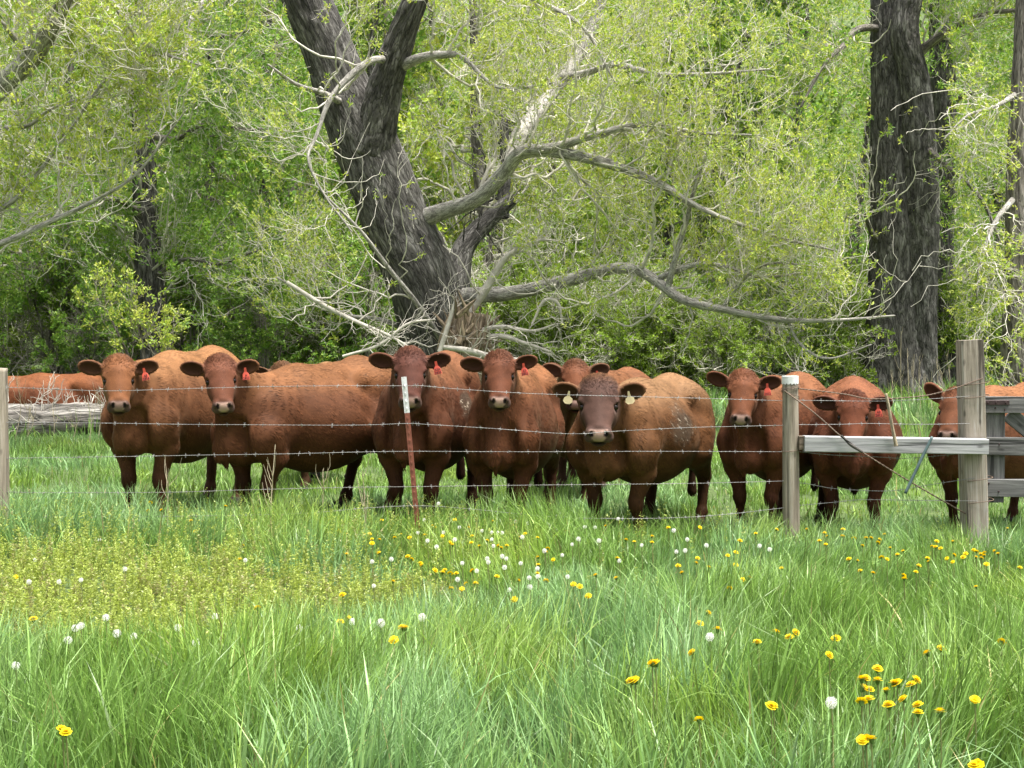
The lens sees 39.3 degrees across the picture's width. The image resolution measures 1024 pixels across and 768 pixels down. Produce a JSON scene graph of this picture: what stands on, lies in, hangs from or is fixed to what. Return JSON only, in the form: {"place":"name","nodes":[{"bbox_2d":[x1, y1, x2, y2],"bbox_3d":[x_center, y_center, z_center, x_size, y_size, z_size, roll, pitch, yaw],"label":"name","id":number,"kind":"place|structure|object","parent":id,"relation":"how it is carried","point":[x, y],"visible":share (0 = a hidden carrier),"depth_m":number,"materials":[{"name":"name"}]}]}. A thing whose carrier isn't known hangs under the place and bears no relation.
{"place":"outdoors","nodes":[
{"label":"outdoors","id":0,"kind":"place"},
{"bbox_2d":[8,368,997,445],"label":"woodland grass","id":1,"kind":"structure","parent":0,"point":[895,407],"depth_m":26.02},
{"bbox_2d":[0,477,1023,767],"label":"meadow grass","id":2,"kind":"structure","parent":0,"point":[276,691],"depth_m":5.75,"materials":[{"name":"plant"}]},
{"bbox_2d":[0,0,1023,767],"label":"ground","id":3,"kind":"structure","parent":0,"point":[710,490],"depth_m":13.79,"materials":[{"name":"plant"}]},
{"bbox_2d":[0,368,9,521],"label":"fence post","id":4,"kind":"object","parent":3,"relation":"on","point":[4,460],"visible":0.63,"depth_m":10.08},
{"bbox_2d":[0,252,25,372],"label":"leafy shrub","id":5,"kind":"object","parent":3,"relation":"on","point":[12,291],"visible":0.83,"depth_m":31.24,"materials":[{"name":"green plant"}]},
{"bbox_2d":[0,203,57,375],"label":"leafy shrub","id":6,"kind":"object","parent":3,"relation":"on","point":[11,327],"visible":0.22,"depth_m":36.88,"materials":[{"name":"green plant"}]},
{"bbox_2d":[1,200,64,375],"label":"leafy shrub","id":7,"kind":"object","parent":3,"relation":"on","point":[29,363],"visible":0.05,"depth_m":41.15,"materials":[{"name":"green plant"}]},
{"bbox_2d":[0,1,93,334],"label":"broadleaf tree","id":8,"kind":"object","parent":3,"relation":"on","point":[13,103],"visible":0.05,"depth_m":49.43,"materials":[{"name":"green plant"}]},
{"bbox_2d":[8,371,105,436],"bbox_3d":[-6.015,0.323,19.796,2.790,1.006,0.967,-1,2,-13],"label":"fallen log","id":9,"kind":"object","parent":3,"relation":"on","point":[43,413],"visible":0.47,"depth_m":19.43,"materials":[{"name":"grey wood"}]},
{"bbox_2d":[8,372,105,403],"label":"cow","id":10,"kind":"object","parent":3,"relation":"on","point":[74,384],"visible":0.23,"depth_m":21.41},
{"bbox_2d":[0,167,139,373],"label":"leafy shrub","id":11,"kind":"object","parent":3,"relation":"on","point":[39,300],"visible":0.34,"depth_m":34.17,"materials":[{"name":"green plant"}]},
{"bbox_2d":[41,277,138,373],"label":"leafy shrub","id":12,"kind":"object","parent":3,"relation":"on","point":[72,350],"visible":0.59,"depth_m":30.04,"materials":[{"name":"green plant"}]},
{"bbox_2d":[20,203,170,373],"bbox_3d":[-10.150,-1.916,35.218,3.904,5.048,3.805,-1,2,-23],"label":"leafy shrub","id":13,"kind":"object","parent":3,"relation":"on","point":[54,309],"visible":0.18,"depth_m":34.55,"materials":[{"name":"green plant"}]},
{"bbox_2d":[0,0,219,373],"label":"broadleaf tree","id":14,"kind":"object","parent":3,"relation":"on","point":[69,68],"visible":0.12,"depth_m":36.13,"materials":[{"name":"green plant"}]},
{"bbox_2d":[26,3,203,237],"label":"broadleaf tree","id":15,"kind":"object","parent":3,"relation":"on","point":[105,131],"visible":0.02,"depth_m":44.60,"materials":[{"name":"green plant"}]},
{"bbox_2d":[0,0,243,256],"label":"cottonwood tree","id":16,"kind":"object","parent":3,"relation":"on","point":[24,64],"visible":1,"depth_m":16.75,"materials":[{"name":"green plant"}]},
{"bbox_2d":[71,260,195,358],"bbox_3d":[-5.827,-0.572,22.011,1.738,2.646,1.265,0,2,0],"label":"young sapling","id":17,"kind":"object","parent":3,"relation":"on","point":[139,320],"visible":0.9,"depth_m":21.91,"materials":[{"name":"green plant"}]},
{"bbox_2d":[97,228,213,359],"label":"leafy shrub","id":18,"kind":"object","parent":3,"relation":"on","point":[131,338],"visible":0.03,"depth_m":36.29,"materials":[{"name":"green plant"}]},
{"bbox_2d":[77,345,241,514],"bbox_3d":[-2.770,0.384,11.751,0.695,1.398,2.307,1,2,17],"label":"cow","id":19,"kind":"object","parent":3,"relation":"on","point":[166,410],"visible":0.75,"depth_m":11.17},
{"bbox_2d":[0,0,365,359],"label":"leafy tree","id":20,"kind":"object","parent":3,"relation":"on","point":[148,248],"visible":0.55,"depth_m":30.43,"materials":[{"name":"green plant"}]},
{"bbox_2d":[114,207,257,359],"bbox_3d":[-7.580,-1.757,33.439,3.435,4.805,3.009,-1,2,-23],"label":"leafy shrub","id":21,"kind":"object","parent":3,"relation":"on","point":[205,292],"visible":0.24,"depth_m":33.09,"materials":[{"name":"green plant"}]},
{"bbox_2d":[155,24,255,207],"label":"broadleaf tree","id":22,"kind":"object","parent":3,"relation":"on","point":[216,145],"visible":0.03,"depth_m":51.25,"materials":[{"name":"green plant"}]},
{"bbox_2d":[80,0,341,360],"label":"broadleaf tree","id":23,"kind":"object","parent":3,"relation":"on","point":[249,167],"visible":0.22,"depth_m":36.01,"materials":[{"name":"green plant"}]},
{"bbox_2d":[130,0,299,318],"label":"broadleaf tree","id":24,"kind":"object","parent":3,"relation":"on","point":[177,150],"visible":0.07,"depth_m":42.85,"materials":[{"name":"green plant"}]},
{"bbox_2d":[178,236,296,365],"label":"leafy shrub","id":25,"kind":"object","parent":3,"relation":"on","point":[234,304],"visible":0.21,"depth_m":31.72,"materials":[{"name":"green plant"}]},
{"bbox_2d":[217,267,315,368],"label":"leafy shrub","id":26,"kind":"object","parent":3,"relation":"on","point":[268,332],"visible":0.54,"depth_m":30.73,"materials":[{"name":"green plant"}]},
{"bbox_2d":[180,352,391,516],"bbox_3d":[-1.709,0.417,11.689,0.848,1.393,2.309,2,3,40],"label":"cow","id":27,"kind":"object","parent":3,"relation":"on","point":[282,414],"visible":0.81,"depth_m":11.31},
{"bbox_2d":[225,199,349,362],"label":"leafy shrub","id":28,"kind":"object","parent":3,"relation":"on","point":[285,353],"visible":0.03,"depth_m":36.34,"materials":[{"name":"green plant"}]},
{"bbox_2d":[175,0,409,351],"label":"broadleaf tree","id":29,"kind":"object","parent":3,"relation":"on","point":[317,160],"visible":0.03,"depth_m":44.73,"materials":[{"name":"green plant"}]},
{"bbox_2d":[239,0,358,351],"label":"broadleaf tree","id":30,"kind":"object","parent":3,"relation":"on","point":[350,24],"visible":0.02,"depth_m":49.43,"materials":[{"name":"green plant"}]},
{"bbox_2d":[256,360,344,490],"bbox_3d":[-1.989,0.380,13.959,0.782,1.273,2.255,1,2,14],"label":"cow","id":31,"kind":"object","parent":3,"relation":"on","point":[305,476],"visible":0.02,"depth_m":13.53},
{"bbox_2d":[258,184,396,362],"bbox_3d":[-4.285,-2.022,34.629,4.178,5.402,4.072,-1,2,-16],"label":"leafy shrub","id":32,"kind":"object","parent":3,"relation":"on","point":[352,211],"visible":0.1,"depth_m":34.38,"materials":[{"name":"green plant"}]},
{"bbox_2d":[277,217,384,363],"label":"leafy shrub","id":33,"kind":"object","parent":3,"relation":"on","point":[297,333],"visible":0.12,"depth_m":33.80,"materials":[{"name":"green plant"}]},
{"bbox_2d":[301,265,395,361],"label":"leafy shrub","id":34,"kind":"object","parent":3,"relation":"on","point":[341,341],"visible":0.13,"depth_m":33.25,"materials":[{"name":"green plant"}]},
{"bbox_2d":[298,227,399,363],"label":"leafy shrub","id":35,"kind":"object","parent":3,"relation":"on","point":[360,335],"visible":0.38,"depth_m":32.12,"materials":[{"name":"green plant"}]},
{"bbox_2d":[260,0,476,255],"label":"broadleaf tree","id":36,"kind":"object","parent":3,"relation":"on","point":[424,65],"visible":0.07,"depth_m":39.64,"materials":[{"name":"green plant"}]},
{"bbox_2d":[298,0,508,260],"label":"broadleaf tree","id":37,"kind":"object","parent":3,"relation":"on","point":[435,167],"visible":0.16,"depth_m":41.90,"materials":[{"name":"green plant"}]},
{"bbox_2d":[401,377,419,530],"bbox_3d":[-0.695,0.716,10.146,0.172,1.537,0.040,0,2,0],"label":"steel fence post","id":38,"kind":"object","parent":3,"relation":"on","point":[409,435],"visible":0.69,"depth_m":10.12,"materials":[{"name":"metal"}]},
{"bbox_2d":[368,345,480,526],"bbox_3d":[-0.658,0.408,11.563,0.730,1.478,2.304,0,2,11],"label":"cow","id":39,"kind":"object","parent":3,"relation":"on","point":[435,406],"visible":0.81,"depth_m":10.94},
{"bbox_2d":[358,0,507,238],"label":"broadleaf tree","id":40,"kind":"object","parent":3,"relation":"on","point":[429,22],"visible":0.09,"depth_m":58.42,"materials":[{"name":"green plant"}]},
{"bbox_2d":[355,237,519,352],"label":"leafy shrub","id":41,"kind":"object","parent":3,"relation":"on","point":[475,263],"visible":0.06,"depth_m":33.73,"materials":[{"name":"green plant"}]},
{"bbox_2d":[397,50,489,256],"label":"broadleaf tree","id":42,"kind":"object","parent":3,"relation":"on","point":[448,110],"visible":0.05,"depth_m":50.39,"materials":[{"name":"green plant"}]},
{"bbox_2d":[432,291,502,382],"bbox_3d":[-0.787,-0.499,25.642,1.561,2.322,1.756,0,2,0],"label":"broken stump","id":43,"kind":"object","parent":3,"relation":"on","point":[464,319],"visible":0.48,"depth_m":25.06,"materials":[{"name":"brown wood"}]},
{"bbox_2d":[286,255,473,357],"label":"fallen dead branches","id":44,"kind":"object","parent":43,"relation":"attached to","point":[323,304],"visible":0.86,"depth_m":25.13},
{"bbox_2d":[425,199,590,373],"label":"fallen dead branches","id":45,"kind":"object","parent":43,"relation":"attached to","point":[489,283],"visible":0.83,"depth_m":24.92,"materials":[{"name":"wood"}]},
{"bbox_2d":[299,0,662,305],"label":"broadleaf tree","id":46,"kind":"object","parent":3,"relation":"on","point":[414,110],"visible":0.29,"depth_m":38.52,"materials":[{"name":"green plant"}]},
{"bbox_2d":[2,0,1007,272],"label":"woods","id":47,"kind":"object","parent":3,"relation":"on","point":[826,78],"visible":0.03,"depth_m":91.89,"materials":[{"name":"green plant"}]},
{"bbox_2d":[441,0,574,245],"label":"broadleaf tree","id":48,"kind":"object","parent":3,"relation":"on","point":[466,97],"visible":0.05,"depth_m":66.86,"materials":[{"name":"green plant"}]},
{"bbox_2d":[0,482,1017,652],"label":"feathery weeds","id":49,"kind":"object","parent":3,"relation":"on","point":[190,582],"visible":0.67,"depth_m":8.44,"materials":[{"name":"green plant"}]},
{"bbox_2d":[460,348,564,516],"bbox_3d":[0.024,0.438,11.458,0.652,1.483,2.094,0,2,11],"label":"cow","id":50,"kind":"object","parent":3,"relation":"on","point":[502,370],"visible":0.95,"depth_m":10.79},
{"bbox_2d":[48,0,977,403],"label":"cottonwood tree","id":51,"kind":"object","parent":3,"relation":"on","point":[358,108],"visible":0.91,"depth_m":24.66,"materials":[{"name":"green plant"}]},
{"bbox_2d":[443,91,552,287],"bbox_3d":[-0.450,-4.198,29.963,2.884,4.980,3.323,2,3,36],"label":"dead snag","id":52,"kind":"object","parent":51,"relation":"attached to","point":[472,235],"visible":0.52,"depth_m":29.52,"materials":[{"name":"grey wood"}]},
{"bbox_2d":[449,0,578,280],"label":"broadleaf tree","id":53,"kind":"object","parent":3,"relation":"on","point":[508,221],"visible":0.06,"depth_m":51.97,"materials":[{"name":"green plant"}]},
{"bbox_2d":[471,204,559,356],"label":"leafy shrub","id":54,"kind":"object","parent":3,"relation":"on","point":[506,321],"visible":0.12,"depth_m":36.57,"materials":[{"name":"green plant"}]},
{"bbox_2d":[425,0,674,281],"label":"broadleaf tree","id":55,"kind":"object","parent":3,"relation":"on","point":[566,87],"visible":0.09,"depth_m":44.47,"materials":[{"name":"green plant"}]},
{"bbox_2d":[491,186,647,357],"bbox_3d":[1.300,-2.186,36.343,4.278,5.531,4.169,0,2,3],"label":"leafy shrub","id":56,"kind":"object","parent":3,"relation":"on","point":[570,250],"visible":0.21,"depth_m":36.16,"materials":[{"name":"green plant"}]},
{"bbox_2d":[495,248,643,364],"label":"leafy shrub","id":57,"kind":"object","parent":3,"relation":"on","point":[533,312],"visible":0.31,"depth_m":30.85,"materials":[{"name":"green plant"}]},
{"bbox_2d":[504,235,643,366],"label":"leafy shrub","id":58,"kind":"object","parent":3,"relation":"on","point":[620,337],"visible":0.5,"depth_m":30.78,"materials":[{"name":"green plant"}]},
{"bbox_2d":[542,357,609,504],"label":"cow","id":59,"kind":"object","parent":3,"relation":"on","point":[575,371],"visible":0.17,"depth_m":12.33},
{"bbox_2d":[515,19,641,255],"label":"broadleaf tree","id":60,"kind":"object","parent":3,"relation":"on","point":[586,120],"visible":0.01,"depth_m":58.28,"materials":[{"name":"green plant"}]},
{"bbox_2d":[550,362,650,481],"bbox_3d":[0.954,0.394,15.392,0.766,1.308,2.263,1,3,30],"label":"cow","id":61,"kind":"object","parent":3,"relation":"on","point":[620,375],"visible":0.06,"depth_m":15.52},
{"bbox_2d":[566,263,650,369],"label":"leafy shrub","id":62,"kind":"object","parent":3,"relation":"on","point":[592,283],"visible":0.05,"depth_m":32.73,"materials":[{"name":"green plant"}]},
{"bbox_2d":[545,197,696,368],"bbox_3d":[2.789,-2.103,36.252,3.978,5.431,4.886,1,2,13],"label":"leafy shrub","id":63,"kind":"object","parent":3,"relation":"on","point":[609,257],"visible":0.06,"depth_m":36.41,"materials":[{"name":"green plant"}]},
{"bbox_2d":[524,0,728,278],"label":"broadleaf tree","id":64,"kind":"object","parent":3,"relation":"on","point":[629,132],"visible":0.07,"depth_m":50.76,"materials":[{"name":"green plant"}]},
{"bbox_2d":[552,372,715,535],"bbox_3d":[1.001,0.545,11.349,0.774,1.338,2.289,1,3,29],"label":"bull","id":65,"kind":"object","parent":3,"relation":"on","point":[610,410],"visible":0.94,"depth_m":10.86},
{"bbox_2d":[576,274,699,378],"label":"leafy shrub","id":66,"kind":"object","parent":3,"relation":"on","point":[626,360],"visible":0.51,"depth_m":31.10,"materials":[{"name":"green plant"}]},
{"bbox_2d":[593,229,710,369],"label":"leafy shrub","id":67,"kind":"object","parent":3,"relation":"on","point":[674,284],"visible":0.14,"depth_m":31.75,"materials":[{"name":"green plant"}]},
{"bbox_2d":[593,213,714,317],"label":"leafy shrub","id":68,"kind":"object","parent":3,"relation":"on","point":[656,250],"visible":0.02,"depth_m":37.98,"materials":[{"name":"green plant"}]},
{"bbox_2d":[600,236,739,389],"bbox_3d":[3.510,-1.301,31.799,3.492,3.881,2.843,0,2,9],"label":"leafy shrub","id":69,"kind":"object","parent":3,"relation":"on","point":[668,358],"visible":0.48,"depth_m":31.34,"materials":[{"name":"green plant"}]},
{"bbox_2d":[545,0,817,308],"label":"broadleaf tree","id":70,"kind":"object","parent":3,"relation":"on","point":[720,44],"visible":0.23,"depth_m":37.34,"materials":[{"name":"green plant"}]},
{"bbox_2d":[658,284,758,388],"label":"leafy shrub","id":71,"kind":"object","parent":3,"relation":"on","point":[718,345],"visible":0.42,"depth_m":31.02,"materials":[{"name":"green plant"}]},
{"bbox_2d":[667,271,765,397],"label":"leafy shrub","id":72,"kind":"object","parent":3,"relation":"on","point":[740,341],"visible":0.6,"depth_m":30.75,"materials":[{"name":"green plant"}]},
{"bbox_2d":[645,0,803,257],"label":"broadleaf tree","id":73,"kind":"object","parent":3,"relation":"on","point":[735,108],"visible":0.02,"depth_m":51.27,"materials":[{"name":"green plant"}]},
{"bbox_2d":[618,0,834,262],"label":"broadleaf tree","id":74,"kind":"object","parent":3,"relation":"on","point":[716,7],"visible":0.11,"depth_m":45.72,"materials":[{"name":"green plant"}]},
{"bbox_2d":[678,215,807,371],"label":"leafy shrub","id":75,"kind":"object","parent":3,"relation":"on","point":[707,233],"visible":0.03,"depth_m":36.76,"materials":[{"name":"green plant"}]},
{"bbox_2d":[689,253,822,377],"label":"leafy shrub","id":76,"kind":"object","parent":3,"relation":"on","point":[771,346],"visible":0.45,"depth_m":31.41,"materials":[{"name":"green plant"}]},
{"bbox_2d":[659,0,870,375],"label":"broadleaf tree","id":77,"kind":"object","parent":3,"relation":"on","point":[836,118],"visible":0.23,"depth_m":35.51,"materials":[{"name":"green plant"}]},
{"bbox_2d":[706,367,825,529],"bbox_3d":[2.111,0.516,11.568,0.645,1.364,2.153,1,3,30],"label":"cow","id":78,"kind":"object","parent":3,"relation":"on","point":[749,384],"visible":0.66,"depth_m":11.00},
{"bbox_2d":[781,376,799,543],"bbox_3d":[1.972,0.721,10.136,0.155,1.559,0.133,0,2,0],"label":"fence post","id":79,"kind":"object","parent":3,"relation":"on","point":[790,459],"visible":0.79,"depth_m":10.08,"materials":[{"name":"grey wood"}]},
{"bbox_2d":[6,383,781,400],"bbox_3d":[-1.255,0.062,10.090,6.426,0.134,0.032,0,2,0],"label":"barbed wire","id":80,"kind":"object","parent":79,"relation":"attached to","point":[357,385],"visible":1,"depth_m":10.09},
{"bbox_2d":[7,449,781,459],"bbox_3d":[-1.258,0.504,10.108,6.438,0.089,0.031,0,2,0],"label":"barbed wire","id":81,"kind":"object","parent":79,"relation":"attached to","point":[342,452],"visible":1,"depth_m":10.11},
{"bbox_2d":[6,421,783,434],"bbox_3d":[-1.256,0.309,10.100,6.432,0.116,0.032,0,2,0],"label":"barbed wire","id":82,"kind":"object","parent":79,"relation":"attached to","point":[332,425],"visible":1,"depth_m":10.10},
{"bbox_2d":[13,479,777,494],"bbox_3d":[-1.259,0.729,10.116,6.443,0.113,0.032,0,2,0],"label":"barbed wire","id":83,"kind":"object","parent":79,"relation":"attached to","point":[418,486],"visible":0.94,"depth_m":10.12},
{"bbox_2d":[45,504,779,520],"bbox_3d":[-1.260,0.905,10.123,6.448,0.121,0.031,0,2,0],"label":"barbed wire","id":84,"kind":"object","parent":79,"relation":"attached to","point":[759,510],"visible":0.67,"depth_m":10.12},
{"bbox_2d":[798,435,988,454],"bbox_3d":[2.673,0.428,10.060,1.317,0.130,0.098,0,2,0],"label":"brace rail","id":85,"kind":"object","parent":79,"relation":"attached to","point":[872,444],"visible":0.97,"depth_m":10.01,"materials":[{"name":"grey wood"}]},
{"bbox_2d":[716,38,867,246],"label":"broadleaf tree","id":86,"kind":"object","parent":3,"relation":"on","point":[776,106],"visible":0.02,"depth_m":58.47,"materials":[{"name":"green plant"}]},
{"bbox_2d":[734,202,865,383],"bbox_3d":[7.387,-2.074,36.650,3.855,5.262,4.734,-2,3,-37],"label":"leafy shrub","id":87,"kind":"object","parent":3,"relation":"on","point":[863,325],"visible":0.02,"depth_m":36.10,"materials":[{"name":"green plant"}]},
{"bbox_2d":[759,232,897,386],"bbox_3d":[7.403,-1.423,32.703,3.678,4.089,2.995,1,3,26],"label":"leafy shrub","id":88,"kind":"object","parent":3,"relation":"on","point":[849,366],"visible":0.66,"depth_m":32.42,"materials":[{"name":"green plant"}]},
{"bbox_2d":[819,207,867,375],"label":"leafy shrub","id":89,"kind":"object","parent":3,"relation":"on","point":[859,269],"visible":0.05,"depth_m":37.55,"materials":[{"name":"green plant"}]},
{"bbox_2d":[766,0,928,267],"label":"broadleaf tree","id":90,"kind":"object","parent":3,"relation":"on","point":[859,229],"visible":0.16,"depth_m":51.04,"materials":[{"name":"green plant"}]},
{"bbox_2d":[808,375,902,530],"bbox_3d":[2.712,0.584,11.400,0.781,1.278,1.858,1,2,13],"label":"cow","id":91,"kind":"object","parent":3,"relation":"on","point":[854,472],"visible":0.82,"depth_m":10.83},
{"bbox_2d":[732,0,1015,396],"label":"cottonwood tree","id":92,"kind":"object","parent":3,"relation":"on","point":[904,160],"visible":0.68,"depth_m":32.06,"materials":[{"name":"green plant"}]},
{"bbox_2d":[833,26,975,279],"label":"broadleaf tree","id":93,"kind":"object","parent":3,"relation":"on","point":[865,244],"visible":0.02,"depth_m":57.58,"materials":[{"name":"green plant"}]},
{"bbox_2d":[859,0,1013,385],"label":"cottonwood tree","id":94,"kind":"object","parent":3,"relation":"on","point":[940,73],"visible":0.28,"depth_m":36.44,"materials":[{"name":"green plant"}]},
{"bbox_2d":[920,8,992,270],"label":"broadleaf tree","id":95,"kind":"object","parent":3,"relation":"on","point":[963,101],"visible":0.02,"depth_m":67.03,"materials":[{"name":"green plant"}]},
{"bbox_2d":[892,0,1023,386],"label":"cottonwood tree","id":96,"kind":"object","parent":3,"relation":"on","point":[1010,300],"visible":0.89,"depth_m":23.21,"materials":[{"name":"green plant"}]},
{"bbox_2d":[937,230,1000,380],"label":"leafy shrub","id":97,"kind":"object","parent":3,"relation":"on","point":[950,335],"visible":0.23,"depth_m":36.44,"materials":[{"name":"green plant"}]},
{"bbox_2d":[941,247,1004,382],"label":"leafy shrub","id":98,"kind":"object","parent":3,"relation":"on","point":[998,323],"visible":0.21,"depth_m":35.91,"materials":[{"name":"green plant"}]},
{"bbox_2d":[924,382,1023,534],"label":"cow","id":99,"kind":"object","parent":3,"relation":"on","point":[945,467],"visible":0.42,"depth_m":11.42},
{"bbox_2d":[956,339,993,547],"bbox_3d":[3.293,0.628,10.207,0.256,1.889,0.207,0,2,0],"label":"gatepost","id":100,"kind":"object","parent":3,"relation":"on","point":[970,367],"visible":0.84,"depth_m":10.12,"materials":[{"name":"wood"}]},
{"bbox_2d":[784,390,965,513],"bbox_3d":[2.593,0.500,10.061,1.371,0.913,0.124,0,2,-5],"label":"brace wire","id":101,"kind":"object","parent":100,"relation":"attached to","point":[874,459],"visible":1,"depth_m":10.02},
{"bbox_2d":[985,396,1023,502],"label":"wooden gate","id":102,"kind":"structure","parent":100,"relation":"attached to","point":[1001,446],"depth_m":10.30,"materials":[{"name":"grey wood"}]},
{"bbox_2d":[954,234,1003,378],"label":"leafy shrub","id":103,"kind":"object","parent":3,"relation":"on","point":[978,298],"visible":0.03,"depth_m":39.72,"materials":[{"name":"green plant"}]},
{"bbox_2d":[954,0,1013,276],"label":"broadleaf tree","id":104,"kind":"object","parent":3,"relation":"on","point":[991,209],"visible":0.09,"depth_m":39.91,"materials":[{"name":"green plant"}]},
{"bbox_2d":[954,0,1014,287],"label":"broadleaf tree","id":105,"kind":"object","parent":3,"relation":"on","point":[997,204],"visible":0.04,"depth_m":48.35,"materials":[{"name":"green plant"}]},
{"bbox_2d":[9,427,1023,538],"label":"pasture grass","id":106,"kind":"structure","parent":0,"point":[47,444],"depth_m":13.63,"materials":[{"name":"plant"}]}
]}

